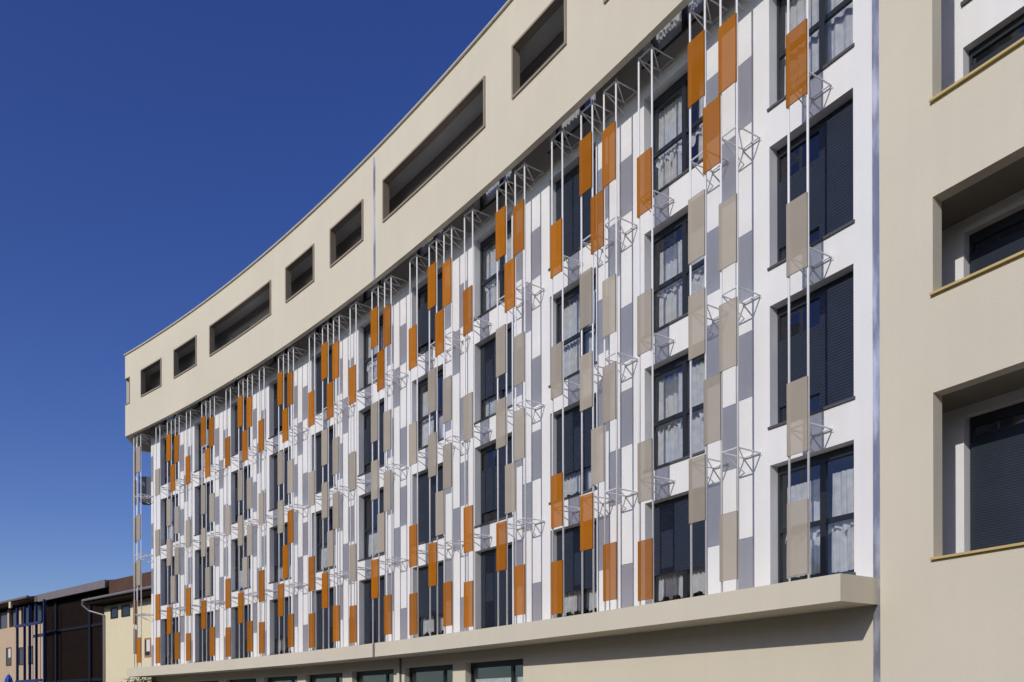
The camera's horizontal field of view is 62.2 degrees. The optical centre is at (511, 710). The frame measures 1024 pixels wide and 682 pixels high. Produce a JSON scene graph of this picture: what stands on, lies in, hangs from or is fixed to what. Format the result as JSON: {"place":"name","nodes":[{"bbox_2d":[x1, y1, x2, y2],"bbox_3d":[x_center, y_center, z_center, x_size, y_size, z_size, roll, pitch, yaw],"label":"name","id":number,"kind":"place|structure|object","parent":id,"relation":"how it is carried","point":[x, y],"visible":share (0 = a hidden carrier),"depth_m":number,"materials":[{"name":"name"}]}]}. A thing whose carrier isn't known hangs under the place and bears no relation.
{"place":"outdoors","nodes":[
{"label":"outdoors","id":0,"kind":"place"},
{"bbox_2d":[0,0,507,601],"label":"sky","id":1,"kind":"structure","parent":0,"point":[151,151],"materials":[{"name":"blue"}]},
{"label":"ground","id":2,"kind":"structure","parent":0,"visible":0},
{"bbox_2d":[4,672,12,681],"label":"closed parasol","id":3,"kind":"object","parent":2,"relation":"on","point":[8,678],"visible":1,"depth_m":55.30,"materials":[{"name":"blue fabric"}]},
{"bbox_2d":[15,599,45,681],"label":"blue steel pergola","id":4,"kind":"object","parent":2,"relation":"on","point":[28,624],"visible":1,"depth_m":57.14,"materials":[{"name":"blue metal"}]},
{"bbox_2d":[0,571,150,681],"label":"salmon building","id":5,"kind":"structure","parent":2,"relation":"on","point":[74,640],"depth_m":56.06,"materials":[{"name":"paint"}]},
{"bbox_2d":[1,612,6,628],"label":"window","id":6,"kind":"structure","parent":5,"relation":"in","point":[3,615],"depth_m":63.36,"materials":[{"name":"glass"}]},
{"bbox_2d":[6,647,11,665],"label":"window","id":7,"kind":"structure","parent":5,"relation":"in","point":[8,650],"depth_m":62.25,"materials":[{"name":"white glass"}]},
{"bbox_2d":[13,610,15,626],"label":"window","id":8,"kind":"structure","parent":5,"relation":"in","point":[14,611],"depth_m":62.03,"materials":[{"name":"glass"}]},
{"bbox_2d":[19,647,22,664],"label":"window","id":9,"kind":"structure","parent":5,"relation":"in","point":[20,648],"depth_m":60.77,"materials":[{"name":"grey glass"}]},
{"bbox_2d":[26,607,31,622],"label":"window","id":10,"kind":"structure","parent":5,"relation":"in","point":[31,607],"depth_m":60.43,"materials":[{"name":"glass"}]},
{"bbox_2d":[31,646,32,663],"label":"window","id":11,"kind":"structure","parent":5,"relation":"in","point":[31,646],"depth_m":59.43,"materials":[{"name":"grey glass"}]},
{"bbox_2d":[34,605,42,621],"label":"window","id":12,"kind":"structure","parent":5,"relation":"in","point":[40,607],"depth_m":58.93,"materials":[{"name":"glass"}]},
{"bbox_2d":[81,586,173,681],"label":"cream building","id":13,"kind":"structure","parent":2,"relation":"on","point":[118,654],"depth_m":45.70,"materials":[{"name":"beige paint"}]},
{"bbox_2d":[110,606,117,618],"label":"window","id":14,"kind":"structure","parent":13,"relation":"in","point":[114,610],"depth_m":46.47,"materials":[{"name":"glass"}]},
{"bbox_2d":[121,604,129,616],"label":"window","id":15,"kind":"structure","parent":13,"relation":"in","point":[125,609],"depth_m":45.59,"materials":[{"name":"glass"}]},
{"bbox_2d":[144,637,150,656],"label":"window","id":16,"kind":"structure","parent":13,"relation":"in","point":[147,641],"depth_m":43.98,"materials":[{"name":"white glass"}]},
{"bbox_2d":[121,676,155,681],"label":"leafy shrub","id":17,"kind":"object","parent":2,"relation":"on","point":[144,680],"visible":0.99,"depth_m":39.98,"materials":[{"name":"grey plant"}]},
{"bbox_2d":[124,0,992,681],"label":"apartment building","id":18,"kind":"structure","parent":2,"relation":"on","point":[516,84],"depth_m":19.89,"materials":[{"name":"paint"}]},
{"bbox_2d":[133,433,153,667],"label":"sunshade frame","id":19,"kind":"object","parent":18,"relation":"attached to","point":[137,574],"visible":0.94,"depth_m":40.30,"materials":[{"name":"white paint"}]},
{"bbox_2d":[155,425,172,665],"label":"sunshade frame","id":20,"kind":"object","parent":18,"relation":"attached to","point":[158,552],"visible":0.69,"depth_m":38.87,"materials":[{"name":"white paint"}]},
{"bbox_2d":[161,436,177,484],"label":"window","id":21,"kind":"structure","parent":18,"relation":"in","point":[169,462],"depth_m":39.82,"materials":[{"name":"black glass"}]},
{"bbox_2d":[161,618,178,664],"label":"window","id":22,"kind":"structure","parent":18,"relation":"in","point":[167,650],"depth_m":39.79,"materials":[{"name":"black glass"}]},
{"bbox_2d":[161,558,178,605],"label":"window","id":23,"kind":"structure","parent":18,"relation":"in","point":[169,567],"depth_m":39.84,"materials":[{"name":"black glass"}]},
{"bbox_2d":[161,496,178,545],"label":"window","id":24,"kind":"structure","parent":18,"relation":"in","point":[173,498],"depth_m":39.82,"materials":[{"name":"black glass"}]},
{"bbox_2d":[166,414,192,664],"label":"sunshade frame","id":25,"kind":"object","parent":18,"relation":"attached to","point":[173,484],"visible":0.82,"depth_m":37.87,"materials":[{"name":"white paint"}]},
{"bbox_2d":[185,408,203,662],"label":"sunshade frame","id":26,"kind":"object","parent":18,"relation":"attached to","point":[189,604],"visible":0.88,"depth_m":36.85,"materials":[{"name":"white paint"}]},
{"bbox_2d":[193,395,212,408],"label":"window","id":27,"kind":"structure","parent":18,"relation":"in","point":[210,395],"depth_m":37.34,"materials":[{"name":"glass"}]},
{"bbox_2d":[194,483,212,535],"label":"window","id":28,"kind":"structure","parent":18,"relation":"in","point":[208,485],"depth_m":37.47,"materials":[{"name":"black glass"}]},
{"bbox_2d":[194,420,212,472],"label":"window","id":29,"kind":"structure","parent":18,"relation":"in","point":[204,446],"depth_m":37.87,"materials":[{"name":"black glass"}]},
{"bbox_2d":[194,612,213,662],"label":"window","id":30,"kind":"structure","parent":18,"relation":"in","point":[208,614],"depth_m":37.52,"materials":[{"name":"black glass"}]},
{"bbox_2d":[194,548,213,598],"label":"window","id":31,"kind":"structure","parent":18,"relation":"in","point":[200,565],"depth_m":37.63,"materials":[{"name":"black glass"}]},
{"bbox_2d":[201,395,228,661],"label":"sunshade frame","id":32,"kind":"object","parent":18,"relation":"attached to","point":[208,471],"visible":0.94,"depth_m":35.62,"materials":[{"name":"white paint"}]},
{"bbox_2d":[225,385,244,659],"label":"sunshade frame","id":33,"kind":"object","parent":18,"relation":"attached to","point":[228,604],"visible":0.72,"depth_m":34.34,"materials":[{"name":"white paint"}]},
{"bbox_2d":[229,373,249,389],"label":"window","id":34,"kind":"structure","parent":18,"relation":"in","point":[236,384],"depth_m":35.02,"materials":[{"name":"glass"}]},
{"bbox_2d":[231,400,249,455],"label":"window","id":35,"kind":"structure","parent":18,"relation":"in","point":[245,405],"depth_m":35.30,"materials":[{"name":"black glass"}]},
{"bbox_2d":[231,537,250,591],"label":"window","id":36,"kind":"structure","parent":18,"relation":"in","point":[245,539],"depth_m":35.56,"materials":[{"name":"black glass"}]},
{"bbox_2d":[231,467,250,523],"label":"window","id":37,"kind":"structure","parent":18,"relation":"in","point":[245,470],"depth_m":35.18,"materials":[{"name":"black glass"}]},
{"bbox_2d":[232,605,250,658],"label":"window","id":38,"kind":"structure","parent":18,"relation":"in","point":[245,607],"depth_m":35.21,"materials":[{"name":"black glass"}]},
{"bbox_2d":[230,678,255,681],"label":"window","id":39,"kind":"structure","parent":18,"relation":"in","point":[238,680],"depth_m":35.08,"materials":[{"name":"black glass"}]},
{"bbox_2d":[237,372,266,657],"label":"sunshade frame","id":40,"kind":"object","parent":18,"relation":"attached to","point":[245,560],"visible":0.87,"depth_m":33.30,"materials":[{"name":"white paint"}]},
{"bbox_2d":[258,365,277,655],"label":"sunshade frame","id":41,"kind":"object","parent":18,"relation":"attached to","point":[261,496],"visible":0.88,"depth_m":32.30,"materials":[{"name":"white paint"}]},
{"bbox_2d":[268,524,290,583],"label":"window","id":42,"kind":"structure","parent":18,"relation":"in","point":[276,536],"depth_m":33.03,"materials":[{"name":"black glass"}]},
{"bbox_2d":[268,449,290,510],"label":"window","id":43,"kind":"structure","parent":18,"relation":"in","point":[286,452],"depth_m":32.84,"materials":[{"name":"black glass"}]},
{"bbox_2d":[268,377,290,438],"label":"window","id":44,"kind":"structure","parent":18,"relation":"in","point":[285,379],"depth_m":32.90,"materials":[{"name":"black glass"}]},
{"bbox_2d":[268,347,290,366],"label":"window","id":45,"kind":"structure","parent":18,"relation":"in","point":[286,350],"depth_m":32.63,"materials":[{"name":"glass"}]},
{"bbox_2d":[270,597,291,654],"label":"window","id":46,"kind":"structure","parent":18,"relation":"in","point":[276,619],"depth_m":32.97,"materials":[{"name":"black glass"}]},
{"bbox_2d":[268,676,296,681],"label":"window","id":47,"kind":"structure","parent":18,"relation":"in","point":[293,678],"depth_m":32.74,"materials":[{"name":"black glass"}]},
{"bbox_2d":[277,345,308,653],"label":"sunshade frame","id":48,"kind":"object","parent":18,"relation":"attached to","point":[290,514],"visible":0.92,"depth_m":30.88,"materials":[{"name":"white paint"}]},
{"bbox_2d":[308,331,330,650],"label":"sunshade frame","id":49,"kind":"object","parent":18,"relation":"attached to","point":[312,418],"visible":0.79,"depth_m":29.44,"materials":[{"name":"white paint"}]},
{"bbox_2d":[310,317,334,339],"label":"window","id":50,"kind":"structure","parent":18,"relation":"in","point":[330,319],"depth_m":30.20,"materials":[{"name":"glass"}]},
{"bbox_2d":[311,588,335,650],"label":"window","id":51,"kind":"structure","parent":18,"relation":"in","point":[331,591],"depth_m":30.39,"materials":[{"name":"black glass"}]},
{"bbox_2d":[316,349,334,413],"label":"window","id":52,"kind":"structure","parent":18,"relation":"in","point":[318,361],"depth_m":30.59,"materials":[{"name":"black glass"}]},
{"bbox_2d":[316,508,335,571],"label":"window","id":53,"kind":"structure","parent":18,"relation":"in","point":[319,515],"depth_m":30.71,"materials":[{"name":"black glass"}]},
{"bbox_2d":[316,428,335,493],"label":"window","id":54,"kind":"structure","parent":18,"relation":"in","point":[319,468],"depth_m":30.43,"materials":[{"name":"black glass"}]},
{"bbox_2d":[310,673,342,681],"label":"window","id":55,"kind":"structure","parent":18,"relation":"in","point":[334,675],"depth_m":30.29,"materials":[{"name":"black glass"}]},
{"bbox_2d":[321,313,355,648],"bbox_3d":[-5.860,-7.577,28.674,0.648,11.092,1.248,0,0,-41],"label":"sunshade frame","id":56,"kind":"object","parent":18,"relation":"attached to","point":[330,412],"visible":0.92,"depth_m":28.44,"materials":[{"name":"white paint"}]},
{"bbox_2d":[349,301,371,645],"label":"sunshade frame","id":57,"kind":"object","parent":18,"relation":"attached to","point":[353,572],"visible":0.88,"depth_m":27.31,"materials":[{"name":"white paint"}]},
{"bbox_2d":[357,402,384,476],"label":"window","id":58,"kind":"structure","parent":18,"relation":"in","point":[367,432],"depth_m":27.91,"materials":[{"name":"black glass"}]},
{"bbox_2d":[358,315,383,390],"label":"window","id":59,"kind":"structure","parent":18,"relation":"in","point":[375,350],"depth_m":28.23,"materials":[{"name":"black glass"}]},
{"bbox_2d":[358,489,384,560],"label":"window","id":60,"kind":"structure","parent":18,"relation":"in","point":[368,497],"depth_m":28.25,"materials":[{"name":"black glass"}]},
{"bbox_2d":[357,276,385,306],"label":"window","id":61,"kind":"structure","parent":18,"relation":"in","point":[381,282],"depth_m":27.97,"materials":[{"name":"glass"}]},
{"bbox_2d":[360,576,384,644],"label":"window","id":62,"kind":"structure","parent":18,"relation":"in","point":[367,584],"depth_m":27.88,"materials":[{"name":"black glass"}]},
{"bbox_2d":[357,669,393,681],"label":"window","id":63,"kind":"structure","parent":18,"relation":"in","point":[390,671],"depth_m":27.73,"materials":[{"name":"black metal"}]},
{"bbox_2d":[371,274,408,642],"bbox_3d":[-3.768,-7.582,26.158,0.648,11.092,1.248,0,0,-39],"label":"sunshade frame","id":64,"kind":"object","parent":18,"relation":"attached to","point":[381,384],"visible":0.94,"depth_m":25.92,"materials":[{"name":"white paint"}]},
{"bbox_2d":[409,253,434,637],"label":"sunshade frame","id":65,"kind":"object","parent":18,"relation":"attached to","point":[413,529],"visible":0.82,"depth_m":24.49,"materials":[{"name":"white paint"}]},
{"bbox_2d":[411,229,442,266],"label":"window","id":66,"kind":"structure","parent":18,"relation":"in","point":[425,248],"depth_m":25.40,"materials":[{"name":"black glass"}]},
{"bbox_2d":[415,562,443,637],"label":"window","id":67,"kind":"structure","parent":18,"relation":"in","point":[423,588],"depth_m":25.43,"materials":[{"name":"black glass"}]},
{"bbox_2d":[418,273,442,355],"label":"window","id":68,"kind":"structure","parent":18,"relation":"in","point":[423,312],"depth_m":25.41,"materials":[{"name":"black glass"}]},
{"bbox_2d":[418,466,443,544],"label":"window","id":69,"kind":"structure","parent":18,"relation":"in","point":[423,480],"depth_m":25.46,"materials":[{"name":"black glass"}]},
{"bbox_2d":[418,369,443,450],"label":"window","id":70,"kind":"structure","parent":18,"relation":"in","point":[425,431],"depth_m":25.71,"materials":[{"name":"black glass"}]},
{"bbox_2d":[409,665,452,681],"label":"window","id":71,"kind":"structure","parent":18,"relation":"in","point":[444,668],"depth_m":25.13,"materials":[{"name":"black metal"}]},
{"bbox_2d":[428,225,470,635],"bbox_3d":[-1.747,-7.587,23.585,0.648,11.092,1.248,0,0,-37],"label":"sunshade frame","id":72,"kind":"object","parent":18,"relation":"attached to","point":[440,335],"visible":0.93,"depth_m":23.35,"materials":[{"name":"white paint"}]},
{"bbox_2d":[463,207,492,630],"bbox_3d":[-0.907,-7.589,22.471,0.648,11.092,0.482,0,0,-37],"label":"sunshade frame","id":73,"kind":"object","parent":18,"relation":"attached to","point":[468,398],"visible":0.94,"depth_m":22.26,"materials":[{"name":"white paint"}]},
{"bbox_2d":[474,220,511,320],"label":"window","id":74,"kind":"structure","parent":18,"relation":"in","point":[490,284],"depth_m":23.00,"materials":[{"name":"black glass"}]},
{"bbox_2d":[474,171,511,216],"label":"window","id":75,"kind":"structure","parent":18,"relation":"in","point":[491,195],"depth_m":22.88,"materials":[{"name":"black glass"}]},
{"bbox_2d":[474,436,512,527],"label":"window","id":76,"kind":"structure","parent":18,"relation":"in","point":[488,476],"depth_m":22.76,"materials":[{"name":"black glass"}]},
{"bbox_2d":[474,327,512,424],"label":"window","id":77,"kind":"structure","parent":18,"relation":"in","point":[488,350],"depth_m":22.83,"materials":[{"name":"black glass"}]},
{"bbox_2d":[481,544,511,628],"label":"window","id":78,"kind":"structure","parent":18,"relation":"in","point":[489,619],"depth_m":22.78,"materials":[{"name":"black glass"}]},
{"bbox_2d":[471,659,522,681],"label":"window","id":79,"kind":"structure","parent":18,"relation":"in","point":[512,663],"depth_m":22.62,"materials":[{"name":"black glass"}]},
{"bbox_2d":[495,162,545,625],"bbox_3d":[0.202,-7.591,20.957,0.648,11.092,1.248,0,0,-36],"label":"sunshade frame","id":80,"kind":"object","parent":18,"relation":"attached to","point":[510,289],"visible":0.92,"depth_m":20.73,"materials":[{"name":"white paint"}]},
{"bbox_2d":[550,127,583,617],"bbox_3d":[1.264,-7.594,19.459,0.648,11.092,0.482,0,0,-35],"label":"sunshade frame","id":81,"kind":"object","parent":18,"relation":"attached to","point":[557,266],"visible":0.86,"depth_m":19.26,"materials":[{"name":"white paint"}]},
{"bbox_2d":[548,150,595,270],"bbox_3d":[1.495,-11.721,19.884,0.297,2.185,1.770,0,0,-35],"label":"window","id":82,"kind":"structure","parent":18,"relation":"in","point":[571,198],"depth_m":20.03,"materials":[{"name":"black glass"}]},
{"bbox_2d":[548,93,595,153],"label":"window","id":83,"kind":"structure","parent":18,"relation":"in","point":[572,123],"depth_m":20.27,"materials":[{"name":"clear glass"}]},
{"bbox_2d":[548,398,596,504],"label":"window","id":84,"kind":"structure","parent":18,"relation":"in","point":[572,417],"depth_m":20.07,"materials":[{"name":"black glass"}]},
{"bbox_2d":[548,274,596,387],"bbox_3d":[1.552,-8.896,19.919,0.420,2.185,1.770,0,0,-35],"label":"window","id":85,"kind":"structure","parent":18,"relation":"in","point":[572,332],"depth_m":20.30,"materials":[{"name":"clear glass"}]},
{"bbox_2d":[557,521,596,617],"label":"window","id":86,"kind":"structure","parent":18,"relation":"in","point":[572,553],"depth_m":20.05,"materials":[{"name":"black glass"}]},
{"bbox_2d":[579,78,637,613],"bbox_3d":[2.079,-7.596,18.276,0.648,11.092,1.248,0,0,-34],"label":"sunshade frame","id":87,"kind":"object","parent":18,"relation":"attached to","point":[609,376],"visible":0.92,"depth_m":18.04,"materials":[{"name":"white paint"}]},
{"bbox_2d":[637,44,675,604],"bbox_3d":[2.896,-7.598,17.060,0.648,11.092,0.482,0,0,-34],"label":"sunshade frame","id":88,"kind":"object","parent":18,"relation":"attached to","point":[646,334],"visible":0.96,"depth_m":16.87,"materials":[{"name":"white paint"}]},
{"bbox_2d":[642,0,703,69],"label":"window","id":89,"kind":"structure","parent":18,"relation":"in","point":[678,25],"depth_m":17.42,"materials":[{"name":"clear glass"}]},
{"bbox_2d":[653,213,703,332],"bbox_3d":[3.401,-8.901,17.205,0.420,2.185,1.770,0,0,-33],"label":"window","id":90,"kind":"structure","parent":18,"relation":"in","point":[673,291],"depth_m":17.50,"materials":[{"name":"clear glass"}]},
{"bbox_2d":[653,72,703,196],"bbox_3d":[3.395,-11.726,17.205,0.420,2.185,1.770,0,0,-33],"label":"window","id":91,"kind":"structure","parent":18,"relation":"in","point":[673,162],"depth_m":17.51,"materials":[{"name":"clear glass"}]},
{"bbox_2d":[654,494,704,602],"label":"window","id":92,"kind":"structure","parent":18,"relation":"in","point":[671,517],"depth_m":17.33,"materials":[{"name":"black glass"}]},
{"bbox_2d":[654,353,704,469],"bbox_3d":[3.408,-6.076,17.205,0.420,2.185,1.770,0,0,-33],"label":"window","id":93,"kind":"structure","parent":18,"relation":"in","point":[673,425],"depth_m":17.45,"materials":[{"name":"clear glass"}]},
{"bbox_2d":[688,0,761,596],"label":"sunshade frame","id":94,"kind":"object","parent":18,"relation":"attached to","point":[729,313],"visible":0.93,"depth_m":15.32,"materials":[{"name":"white paint"}]},
{"bbox_2d":[786,0,833,581],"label":"sunshade frame","id":95,"kind":"object","parent":18,"relation":"attached to","point":[798,247],"visible":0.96,"depth_m":13.77,"materials":[{"name":"white paint"}]},
{"bbox_2d":[767,98,854,270],"bbox_3d":[5.124,-8.905,14.409,0.297,2.185,1.770,0,0,-32],"label":"window","id":96,"kind":"structure","parent":18,"relation":"in","point":[831,174],"depth_m":14.24,"materials":[{"name":"black glass"}]},
{"bbox_2d":[767,0,854,111],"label":"window","id":97,"kind":"structure","parent":18,"relation":"in","point":[830,21],"depth_m":14.42,"materials":[{"name":"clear glass"}]},
{"bbox_2d":[768,271,854,429],"bbox_3d":[5.131,-6.080,14.409,0.297,2.185,1.770,0,0,-32],"label":"window","id":98,"kind":"structure","parent":18,"relation":"in","point":[831,340],"depth_m":14.25,"materials":[{"name":"black glass"}]},
{"bbox_2d":[778,444,855,582],"bbox_3d":[5.190,-3.255,14.442,0.420,2.185,1.770,0,0,-32],"label":"window","id":99,"kind":"structure","parent":18,"relation":"in","point":[841,523],"depth_m":14.36,"materials":[{"name":"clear glass"}]},
{"bbox_2d":[879,0,1023,681],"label":"rendered wing","id":100,"kind":"structure","parent":2,"relation":"on","point":[951,154],"depth_m":12.49,"materials":[{"name":"beige paint"}]},
{"bbox_2d":[960,0,970,6],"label":"window","id":101,"kind":"structure","parent":100,"relation":"in","point":[963,2],"depth_m":12.92,"materials":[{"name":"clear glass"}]},
{"bbox_2d":[969,13,1023,72],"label":"window","id":102,"kind":"structure","parent":100,"relation":"in","point":[1018,22],"depth_m":12.68,"materials":[{"name":"black glass"}]},
{"bbox_2d":[970,402,1023,550],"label":"window","id":103,"kind":"structure","parent":100,"relation":"in","point":[996,456],"depth_m":12.65,"materials":[{"name":"black glass"}]},
{"bbox_2d":[970,209,1023,273],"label":"window","id":104,"kind":"structure","parent":100,"relation":"in","point":[1010,245],"depth_m":12.65,"materials":[{"name":"black glass"}]}
]}

